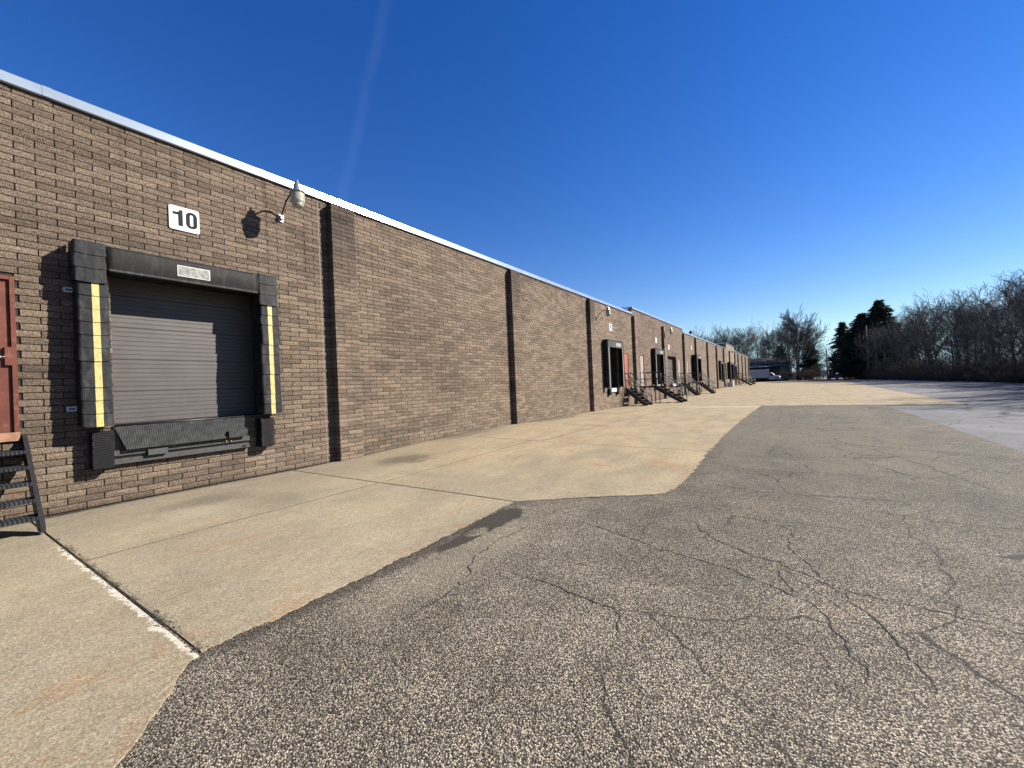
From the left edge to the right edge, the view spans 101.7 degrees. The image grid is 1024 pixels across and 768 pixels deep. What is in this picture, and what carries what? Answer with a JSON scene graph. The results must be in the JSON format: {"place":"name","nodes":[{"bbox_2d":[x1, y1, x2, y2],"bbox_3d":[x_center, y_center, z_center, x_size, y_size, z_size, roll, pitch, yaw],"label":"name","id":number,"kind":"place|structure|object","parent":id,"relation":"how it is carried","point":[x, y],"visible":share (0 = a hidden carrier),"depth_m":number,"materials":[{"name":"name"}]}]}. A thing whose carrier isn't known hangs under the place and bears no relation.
{"place":"outdoors","nodes":[
{"label":"outdoors","id":0,"kind":"place"},
{"bbox_2d":[30,379,826,591],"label":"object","id":1,"kind":"object","parent":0,"point":[118,591],"visible":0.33,"depth_m":5.11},
{"bbox_2d":[749,369,780,380],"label":"box truck","id":2,"kind":"object","parent":1,"relation":"on","point":[761,374],"visible":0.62,"depth_m":107.11,"materials":[{"name":"white metal"}]},
{"bbox_2d":[0,380,967,767],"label":"concrete apron","id":3,"kind":"object","parent":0,"point":[92,666],"visible":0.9,"depth_m":4.72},
{"bbox_2d":[0,435,45,532],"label":"steel stair","id":4,"kind":"object","parent":3,"relation":"on","point":[37,516],"visible":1,"depth_m":5.45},
{"bbox_2d":[55,502,516,651],"bbox_3d":[-2.475,1.738,4.070,5.830,0.035,2.965,-2,0,-9],"label":"joint debris","id":5,"kind":"object","parent":3,"relation":"on","point":[106,576],"visible":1,"depth_m":3.49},
{"bbox_2d":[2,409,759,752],"bbox_3d":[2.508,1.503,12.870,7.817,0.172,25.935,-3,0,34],"label":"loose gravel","id":6,"kind":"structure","parent":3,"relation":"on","point":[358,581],"depth_m":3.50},
{"bbox_2d":[625,372,652,405],"bbox_3d":[8.236,0.301,27.119,1.400,2.176,1.058,-3,0,34],"label":"steel stair","id":7,"kind":"object","parent":3,"relation":"on","point":[638,396],"visible":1,"depth_m":26.98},
{"bbox_2d":[640,372,686,402],"bbox_3d":[10.729,0.207,29.537,2.870,2.176,1.258,-3,0,34],"label":"steel stair","id":8,"kind":"object","parent":3,"relation":"on","point":[669,393],"visible":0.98,"depth_m":29.25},
{"bbox_2d":[679,373,700,394],"bbox_3d":[16.958,-0.005,39.838,1.670,2.176,1.208,-3,0,34],"label":"steel stair","id":9,"kind":"object","parent":3,"relation":"on","point":[691,389],"visible":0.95,"depth_m":39.62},
{"bbox_2d":[688,373,715,393],"bbox_3d":[19.562,-0.100,43.026,2.420,2.176,1.208,-3,0,34],"label":"steel stair","id":10,"kind":"object","parent":3,"relation":"on","point":[706,387],"visible":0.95,"depth_m":42.62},
{"bbox_2d":[731,373,752,384],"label":"steel stair","id":11,"kind":"object","parent":3,"relation":"on","point":[741,379],"visible":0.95,"depth_m":71.25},
{"bbox_2d":[0,0,1023,371],"label":"sky","id":12,"kind":"structure","parent":0,"point":[686,164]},
{"bbox_2d":[115,405,1023,767],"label":"chip asphalt","id":13,"kind":"structure","parent":0,"point":[809,587],"depth_m":2.65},
{"bbox_2d":[119,379,1023,625],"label":"old asphalt lot","id":14,"kind":"structure","parent":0,"point":[992,411],"depth_m":17.06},
{"bbox_2d":[754,337,773,366],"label":"bare tree","id":15,"kind":"object","parent":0,"point":[762,349],"visible":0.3,"depth_m":132.56,"materials":[{"name":"brown plant"}]},
{"bbox_2d":[964,302,1018,352],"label":"bare tree","id":16,"kind":"object","parent":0,"point":[985,327],"visible":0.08,"depth_m":62.08,"materials":[{"name":"brown plant"}]},
{"label":"ground","id":17,"kind":"structure","parent":0,"visible":0},
{"bbox_2d":[0,69,749,519],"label":"warehouse","id":18,"kind":"structure","parent":17,"relation":"on","point":[394,335],"depth_m":8.61,"materials":[{"name":"brown brick"}]},
{"bbox_2d":[0,279,13,432],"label":"door","id":19,"kind":"structure","parent":18,"relation":"in","point":[6,352],"depth_m":5.84,"materials":[{"name":"red metal"}]},
{"bbox_2d":[87,430,114,469],"bbox_3d":[-6.406,1.029,6.511,0.227,0.595,0.280,-3,0,34],"label":"dock bumper","id":20,"kind":"object","parent":18,"relation":"attached to","point":[100,447],"visible":1,"depth_m":6.44,"materials":[{"name":"rubber"}]},
{"bbox_2d":[68,238,282,426],"bbox_3d":[-5.749,-0.775,7.482,0.366,2.815,2.985,-3,0,34],"label":"dock shelter","id":21,"kind":"object","parent":18,"relation":"attached to","point":[93,267],"visible":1,"depth_m":6.59,"materials":[{"name":"plastic"}]},
{"bbox_2d":[109,277,254,424],"bbox_3d":[-6.136,-0.690,7.883,0.070,2.752,2.260,-3,0,34],"label":"overhead door","id":22,"kind":"structure","parent":18,"relation":"in","point":[185,328],"depth_m":7.75,"materials":[{"name":"paint"}]},
{"bbox_2d":[168,204,199,234],"bbox_3d":[-5.970,-2.995,7.596,0.018,0.430,0.460,-3,0,34],"label":"number sign","id":23,"kind":"object","parent":18,"relation":"attached to","point":[183,219],"visible":1,"depth_m":7.58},
{"bbox_2d":[113,415,262,464],"bbox_3d":[-5.821,0.956,7.674,0.500,0.633,2.310,-3,0,34],"label":"dock leveler","id":24,"kind":"object","parent":18,"relation":"attached to","point":[137,442],"visible":0.9,"depth_m":7.34,"materials":[{"name":"black metal"}]},
{"bbox_2d":[255,417,274,446],"bbox_3d":[-5.044,0.982,8.529,0.227,0.595,0.280,-3,0,34],"label":"dock bumper","id":25,"kind":"object","parent":18,"relation":"attached to","point":[265,432],"visible":1,"depth_m":8.45,"materials":[{"name":"rubber"}]},
{"bbox_2d":[274,179,305,222],"bbox_3d":[-4.687,-3.862,8.809,0.866,0.735,0.311,-3,0,34],"label":"wall lamp","id":26,"kind":"object","parent":18,"relation":"attached to","point":[296,195],"visible":1,"depth_m":8.59,"materials":[{"name":"glass"}]},
{"bbox_2d":[610,348,612,386],"bbox_3d":[5.762,-0.999,25.470,0.070,2.507,1.990,-3,0,34],"label":"overhead door","id":27,"kind":"structure","parent":18,"relation":"in","point":[610,348],"depth_m":26.16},
{"bbox_2d":[602,339,624,387],"bbox_3d":[6.192,-1.206,25.205,0.334,2.820,2.750,-3,0,34],"label":"dock shelter","id":28,"kind":"object","parent":18,"relation":"attached to","point":[607,344],"visible":1,"depth_m":24.17,"materials":[{"name":"plastic"}]},
{"bbox_2d":[608,388,619,394],"bbox_3d":[6.164,0.452,25.203,0.156,0.390,1.650,-3,0,34],"label":"dock bumper","id":29,"kind":"object","parent":18,"relation":"attached to","point":[611,390],"visible":1,"depth_m":25.13,"materials":[{"name":"rubber"}]},
{"bbox_2d":[624,353,628,386],"bbox_3d":[7.565,-0.923,27.566,0.113,2.202,0.842,-3,0,34],"label":"door","id":30,"kind":"structure","parent":18,"relation":"in","point":[625,355],"depth_m":27.64,"materials":[{"name":"red metal"}]},
{"bbox_2d":[640,356,643,385],"bbox_3d":[9.489,-0.980,30.417,0.113,2.182,0.862,-3,0,34],"label":"door","id":31,"kind":"structure","parent":18,"relation":"in","point":[641,357],"depth_m":30.45,"materials":[{"name":"silver metal"}]},
{"bbox_2d":[651,348,665,383],"bbox_3d":[11.785,-1.396,33.492,0.334,2.810,2.750,-3,0,34],"label":"dock shelter","id":32,"kind":"object","parent":18,"relation":"attached to","point":[655,352],"visible":0.91,"depth_m":32.46,"materials":[{"name":"plastic"}]},
{"bbox_2d":[668,357,673,383],"bbox_3d":[14.349,-1.255,38.191,0.070,2.517,3.190,-3,0,34],"label":"overhead door","id":33,"kind":"structure","parent":18,"relation":"in","point":[670,359],"depth_m":38.71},
{"bbox_2d":[691,354,702,381],"bbox_3d":[20.561,-1.754,46.294,0.564,2.910,2.800,-3,0,34],"label":"dock shelter","id":34,"kind":"object","parent":18,"relation":"attached to","point":[696,362],"visible":0.93,"depth_m":45.22,"materials":[{"name":"plastic"}]},
{"bbox_2d":[718,361,723,379],"bbox_3d":[31.037,-2.045,61.903,0.462,2.760,3.000,-3,0,34],"label":"dock shelter","id":35,"kind":"object","parent":18,"relation":"attached to","point":[721,369],"visible":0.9,"depth_m":60.72,"materials":[{"name":"plastic"}]},
{"bbox_2d":[727,362,733,378],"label":"dock shelter","id":36,"kind":"object","parent":18,"relation":"attached to","point":[730,367],"visible":1,"depth_m":69.72,"materials":[{"name":"fabric"}]},
{"bbox_2d":[701,326,739,343],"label":"bare tree","id":37,"kind":"object","parent":17,"relation":"on","point":[716,339],"visible":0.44,"depth_m":141.88,"materials":[{"name":"brown plant"}]},
{"bbox_2d":[711,324,740,346],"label":"bare tree","id":38,"kind":"object","parent":17,"relation":"on","point":[724,339],"visible":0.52,"depth_m":131.50,"materials":[{"name":"brown plant"}]},
{"bbox_2d":[724,330,756,358],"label":"bare tree","id":39,"kind":"object","parent":17,"relation":"on","point":[733,342],"visible":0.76,"depth_m":127.43,"materials":[{"name":"brown plant"}]},
{"bbox_2d":[721,331,763,354],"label":"bare tree","id":40,"kind":"object","parent":17,"relation":"on","point":[748,342],"visible":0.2,"depth_m":137.68,"materials":[{"name":"brown plant"}]},
{"bbox_2d":[734,327,755,357],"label":"bare tree","id":41,"kind":"object","parent":17,"relation":"on","point":[742,343],"visible":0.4,"depth_m":131.80,"materials":[{"name":"brown plant"}]},
{"bbox_2d":[732,319,764,358],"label":"bare tree","id":42,"kind":"object","parent":17,"relation":"on","point":[753,333],"visible":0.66,"depth_m":129.00,"materials":[{"name":"brown plant"}]},
{"bbox_2d":[736,326,777,358],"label":"bare tree","id":43,"kind":"object","parent":17,"relation":"on","point":[761,334],"visible":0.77,"depth_m":123.27,"materials":[{"name":"brown plant"}]},
{"bbox_2d":[749,358,792,381],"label":"dark house","id":44,"kind":"structure","parent":17,"relation":"on","point":[759,363],"depth_m":115.06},
{"bbox_2d":[780,366,786,380],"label":"door panel","id":45,"kind":"structure","parent":44,"relation":"in","point":[781,367],"depth_m":113.79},
{"bbox_2d":[750,319,795,358],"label":"bare tree","id":46,"kind":"object","parent":17,"relation":"on","point":[782,342],"visible":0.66,"depth_m":118.76,"materials":[{"name":"brown plant"}]},
{"bbox_2d":[770,367,791,380],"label":"bare shrub","id":47,"kind":"object","parent":17,"relation":"on","point":[782,374],"visible":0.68,"depth_m":108.85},
{"bbox_2d":[774,346,793,377],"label":"conifer tree","id":48,"kind":"object","parent":17,"relation":"on","point":[786,354],"visible":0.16,"depth_m":119.25,"materials":[{"name":"green plant"}]},
{"bbox_2d":[754,305,829,379],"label":"bare tree","id":49,"kind":"object","parent":17,"relation":"on","point":[790,325],"visible":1,"depth_m":112.33,"materials":[{"name":"brown plant"}]},
{"bbox_2d":[783,329,823,379],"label":"bare tree","id":50,"kind":"object","parent":17,"relation":"on","point":[792,354],"visible":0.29,"depth_m":116.19,"materials":[{"name":"brown plant"}]},
{"bbox_2d":[782,329,825,372],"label":"bare tree","id":51,"kind":"object","parent":17,"relation":"on","point":[793,350],"visible":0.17,"depth_m":121.50,"materials":[{"name":"brown plant"}]},
{"bbox_2d":[796,369,815,379],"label":"bare shrub","id":52,"kind":"object","parent":17,"relation":"on","point":[805,376],"visible":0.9,"depth_m":108.90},
{"bbox_2d":[795,341,824,376],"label":"conifer tree","id":53,"kind":"object","parent":17,"relation":"on","point":[809,363],"visible":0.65,"depth_m":113.30,"materials":[{"name":"green plant"}]},
{"bbox_2d":[802,365,826,379],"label":"bare shrub","id":54,"kind":"object","parent":17,"relation":"on","point":[814,372],"visible":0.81,"depth_m":108.61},
{"bbox_2d":[822,322,848,373],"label":"conifer tree","id":55,"kind":"object","parent":17,"relation":"on","point":[839,334],"visible":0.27,"depth_m":104.58,"materials":[{"name":"green plant"}]},
{"bbox_2d":[826,312,873,377],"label":"conifer tree","id":56,"kind":"object","parent":17,"relation":"on","point":[844,355],"visible":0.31,"depth_m":90.72,"materials":[{"name":"green plant"}]},
{"bbox_2d":[865,325,868,379],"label":"utility pole","id":57,"kind":"object","parent":17,"relation":"on","point":[866,354],"visible":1,"depth_m":81.42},
{"bbox_2d":[848,323,893,374],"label":"bare tree","id":58,"kind":"object","parent":17,"relation":"on","point":[874,335],"visible":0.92,"depth_m":77.74,"materials":[{"name":"brown plant"}]},
{"bbox_2d":[753,341,1022,377],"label":"distant wood","id":59,"kind":"object","parent":17,"relation":"on","point":[823,361],"visible":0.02,"depth_m":160.42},
{"bbox_2d":[978,367,1021,381],"bbox_3d":[48.532,-1.000,41.583,3.831,1.734,3.542,-3,0,33],"label":"bare shrub","id":60,"kind":"object","parent":17,"relation":"on","point":[991,378],"visible":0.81,"depth_m":41.38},
{"label":"woodland floor","id":61,"kind":"structure","parent":0,"visible":0},
{"bbox_2d":[850,320,892,372],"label":"bare tree","id":62,"kind":"object","parent":61,"relation":"on","point":[881,329],"visible":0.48,"depth_m":83.36,"materials":[{"name":"brown plant"}]},
{"bbox_2d":[853,323,900,371],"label":"bare tree","id":63,"kind":"object","parent":61,"relation":"on","point":[884,354],"visible":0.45,"depth_m":80.28,"materials":[{"name":"brown plant"}]},
{"bbox_2d":[846,299,911,372],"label":"conifer tree","id":64,"kind":"object","parent":61,"relation":"on","point":[879,311],"visible":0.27,"depth_m":86.97,"materials":[{"name":"green plant"}]},
{"bbox_2d":[881,317,920,373],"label":"bare tree","id":65,"kind":"object","parent":61,"relation":"on","point":[898,339],"visible":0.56,"depth_m":72.95,"materials":[{"name":"brown plant"}]},
{"bbox_2d":[885,311,922,364],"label":"bare tree","id":66,"kind":"object","parent":61,"relation":"on","point":[902,335],"visible":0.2,"depth_m":76.02,"materials":[{"name":"brown plant"}]},
{"bbox_2d":[879,298,934,365],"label":"bare tree","id":67,"kind":"object","parent":61,"relation":"on","point":[905,325],"visible":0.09,"depth_m":81.92,"materials":[{"name":"brown plant"}]},
{"bbox_2d":[887,321,926,376],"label":"bare tree","id":68,"kind":"object","parent":61,"relation":"on","point":[908,345],"visible":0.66,"depth_m":68.75,"materials":[{"name":"brown plant"}]},
{"bbox_2d":[896,332,923,373],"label":"bare tree","id":69,"kind":"object","parent":61,"relation":"on","point":[906,348],"visible":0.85,"depth_m":65.99,"materials":[{"name":"brown plant"}]},
{"bbox_2d":[894,320,943,364],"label":"bare tree","id":70,"kind":"object","parent":61,"relation":"on","point":[920,354],"visible":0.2,"depth_m":71.55,"materials":[{"name":"brown plant"}]},
{"bbox_2d":[880,299,958,366],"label":"bare tree","id":71,"kind":"object","parent":61,"relation":"on","point":[924,319],"visible":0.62,"depth_m":67.64,"materials":[{"name":"brown plant"}]},
{"bbox_2d":[900,354,946,376],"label":"bare shrub","id":72,"kind":"object","parent":61,"relation":"on","point":[915,368],"visible":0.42,"depth_m":65.14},
{"bbox_2d":[894,289,962,359],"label":"bare tree","id":73,"kind":"object","parent":61,"relation":"on","point":[931,319],"visible":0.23,"depth_m":75.85,"materials":[{"name":"brown plant"}]},
{"bbox_2d":[906,321,952,368],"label":"bare tree","id":74,"kind":"object","parent":61,"relation":"on","point":[926,352],"visible":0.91,"depth_m":60.18,"materials":[{"name":"brown plant"}]},
{"bbox_2d":[898,318,960,363],"bbox_3d":[63.983,-5.534,63.874,7.639,9.649,5.917,-3,0,21],"label":"bare tree","id":75,"kind":"object","parent":61,"relation":"on","point":[918,345],"visible":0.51,"depth_m":64.00,"materials":[{"name":"brown plant"}]},
{"bbox_2d":[908,358,950,376],"bbox_3d":[62.325,-2.523,62.229,5.850,3.915,5.408,-2,0,-2],"label":"bare shrub","id":76,"kind":"object","parent":61,"relation":"on","point":[925,368],"visible":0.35,"depth_m":62.22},
{"bbox_2d":[898,293,962,362],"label":"bare tree","id":77,"kind":"object","parent":61,"relation":"on","point":[909,310],"visible":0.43,"depth_m":72.01,"materials":[{"name":"brown plant"}]},
{"bbox_2d":[915,355,961,376],"bbox_3d":[59.473,-2.458,57.210,6.644,3.823,5.827,-3,0,31],"label":"bare shrub","id":78,"kind":"object","parent":61,"relation":"on","point":[934,364],"visible":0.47,"depth_m":57.73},
{"bbox_2d":[861,375,1023,382],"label":"undergrowth","id":79,"kind":"object","parent":61,"relation":"on","point":[959,379],"visible":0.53,"depth_m":47.42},
{"bbox_2d":[929,365,956,380],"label":"bare shrub","id":80,"kind":"object","parent":61,"relation":"on","point":[943,377],"visible":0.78,"depth_m":51.46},
{"bbox_2d":[926,355,964,375],"bbox_3d":[58.011,-2.305,55.836,5.097,3.625,5.790,-2,0,-11],"label":"bare shrub","id":81,"kind":"object","parent":61,"relation":"on","point":[943,366],"visible":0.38,"depth_m":55.49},
{"bbox_2d":[921,307,976,370],"bbox_3d":[58.769,-5.595,55.493,5.553,10.120,6.015,-3,0,36],"label":"bare tree","id":82,"kind":"object","parent":61,"relation":"on","point":[947,330],"visible":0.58,"depth_m":55.85,"materials":[{"name":"brown plant"}]},
{"bbox_2d":[936,368,969,380],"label":"bare shrub","id":83,"kind":"object","parent":61,"relation":"on","point":[952,375],"visible":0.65,"depth_m":49.33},
{"bbox_2d":[945,364,970,381],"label":"bare shrub","id":84,"kind":"object","parent":61,"relation":"on","point":[960,377],"visible":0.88,"depth_m":47.77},
{"bbox_2d":[910,287,1011,359],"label":"bare tree","id":85,"kind":"object","parent":61,"relation":"on","point":[942,306],"visible":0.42,"depth_m":66.87,"materials":[{"name":"brown plant"}]},
{"bbox_2d":[929,303,1000,359],"bbox_3d":[63.631,-6.128,58.063,6.411,10.799,6.945,-2,0,-7],"label":"bare tree","id":86,"kind":"object","parent":61,"relation":"on","point":[957,334],"visible":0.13,"depth_m":59.41,"materials":[{"name":"brown plant"}]},
{"bbox_2d":[932,340,1006,374],"bbox_3d":[64.507,-3.559,59.963,8.284,5.632,9.411,-2,0,-10],"label":"bare shrub","id":87,"kind":"object","parent":61,"relation":"on","point":[957,357],"visible":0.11,"depth_m":59.47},
{"bbox_2d":[934,297,1008,377],"bbox_3d":[56.374,-5.770,51.676,7.385,10.635,6.817,-2,0,-22],"label":"bare tree","id":88,"kind":"object","parent":61,"relation":"on","point":[957,317],"visible":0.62,"depth_m":51.91,"materials":[{"name":"brown plant"}]},
{"bbox_2d":[946,322,997,371],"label":"bare tree","id":89,"kind":"object","parent":61,"relation":"on","point":[973,334],"visible":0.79,"depth_m":48.85,"materials":[{"name":"brown plant"}]},
{"bbox_2d":[950,351,999,376],"bbox_3d":[54.943,-2.424,49.200,6.338,4.059,5.560,-2,0,-35],"label":"bare shrub","id":90,"kind":"object","parent":61,"relation":"on","point":[955,354],"visible":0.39,"depth_m":49.51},
{"bbox_2d":[939,286,1012,366],"bbox_3d":[60.030,-6.711,54.427,8.721,12.240,5.947,-2,0,-17],"label":"bare tree","id":91,"kind":"object","parent":61,"relation":"on","point":[994,318],"visible":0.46,"depth_m":54.05,"materials":[{"name":"brown plant"}]},
{"bbox_2d":[957,370,995,381],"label":"bare shrub","id":92,"kind":"object","parent":61,"relation":"on","point":[970,376],"visible":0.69,"depth_m":45.56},
{"bbox_2d":[935,290,1021,368],"bbox_3d":[57.202,-5.850,49.987,10.089,10.717,7.814,-3,0,13],"label":"bare tree","id":93,"kind":"object","parent":61,"relation":"on","point":[974,311],"visible":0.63,"depth_m":50.02,"materials":[{"name":"brown plant"}]},
{"bbox_2d":[949,351,1018,376],"bbox_3d":[54.248,-2.211,47.280,5.875,3.670,6.673,-2,0,-28],"label":"bare shrub","id":94,"kind":"object","parent":61,"relation":"on","point":[978,365],"visible":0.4,"depth_m":47.77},
{"bbox_2d":[951,310,1020,370],"bbox_3d":[52.331,-4.200,45.954,4.548,7.790,5.454,-2,0,-45],"label":"bare tree","id":95,"kind":"object","parent":61,"relation":"on","point":[996,342],"visible":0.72,"depth_m":45.37,"materials":[{"name":"brown plant"}]},
{"bbox_2d":[973,364,1005,381],"bbox_3d":[49.709,-1.287,43.596,3.369,2.252,3.114,-2,0,-19],"label":"bare shrub","id":96,"kind":"object","parent":61,"relation":"on","point":[985,369],"visible":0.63,"depth_m":43.54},
{"bbox_2d":[955,338,1023,375],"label":"bare shrub","id":97,"kind":"object","parent":61,"relation":"on","point":[982,354],"visible":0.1,"depth_m":50.64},
{"bbox_2d":[966,279,1019,345],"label":"bare tree","id":98,"kind":"object","parent":61,"relation":"on","point":[989,303],"visible":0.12,"depth_m":70.49,"materials":[{"name":"brown plant"}]},
{"bbox_2d":[965,280,1023,376],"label":"bare tree","id":99,"kind":"object","parent":61,"relation":"on","point":[1012,342],"visible":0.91,"depth_m":41.88,"materials":[{"name":"brown plant"}]},
{"bbox_2d":[965,346,1023,376],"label":"bare shrub","id":100,"kind":"object","parent":61,"relation":"on","point":[1003,358],"visible":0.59,"depth_m":43.40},
{"bbox_2d":[975,303,1021,367],"bbox_3d":[66.361,-6.313,57.032,5.541,10.932,6.340,-2,0,-7],"label":"bare tree","id":101,"kind":"object","parent":61,"relation":"on","point":[998,325],"visible":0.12,"depth_m":56.83,"materials":[{"name":"brown plant"}]},
{"bbox_2d":[984,274,1023,339],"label":"bare tree","id":102,"kind":"object","parent":61,"relation":"on","point":[1022,290],"visible":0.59,"depth_m":52.26,"materials":[{"name":"brown plant"}]},
{"bbox_2d":[985,292,1023,342],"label":"bare tree","id":103,"kind":"object","parent":61,"relation":"on","point":[1011,315],"visible":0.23,"depth_m":48.90,"materials":[{"name":"brown plant"}]},
{"bbox_2d":[986,346,1023,376],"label":"bare shrub","id":104,"kind":"object","parent":61,"relation":"on","point":[1022,355],"visible":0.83,"depth_m":39.63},
{"bbox_2d":[988,268,1023,336],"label":"bare tree","id":105,"kind":"object","parent":61,"relation":"on","point":[1012,277],"visible":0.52,"depth_m":58.90,"materials":[{"name":"brown plant"}]},
{"bbox_2d":[993,274,1022,345],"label":"bare tree","id":106,"kind":"object","parent":61,"relation":"on","point":[1007,298],"visible":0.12,"depth_m":62.10,"materials":[{"name":"brown plant"}]},
{"bbox_2d":[993,300,1023,352],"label":"bare tree","id":107,"kind":"object","parent":61,"relation":"on","point":[1013,329],"visible":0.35,"depth_m":44.96,"materials":[{"name":"brown plant"}]},
{"bbox_2d":[994,292,1023,347],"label":"bare tree","id":108,"kind":"object","parent":61,"relation":"on","point":[1015,318],"visible":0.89,"depth_m":38.78,"materials":[{"name":"brown plant"}]},
{"bbox_2d":[995,369,1023,382],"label":"bare shrub","id":109,"kind":"object","parent":61,"relation":"on","point":[1014,377],"visible":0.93,"depth_m":38.11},
{"bbox_2d":[1002,313,1023,348],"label":"bare tree","id":110,"kind":"object","parent":61,"relation":"on","point":[1018,341],"visible":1,"depth_m":35.93,"materials":[{"name":"brown plant"}]},
{"label":"access road","id":111,"kind":"structure","parent":0,"visible":0},
{"bbox_2d":[828,373,843,378],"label":"parked car","id":112,"kind":"object","parent":111,"relation":"on","point":[836,375],"visible":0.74,"depth_m":97.12,"materials":[{"name":"blue metal"}]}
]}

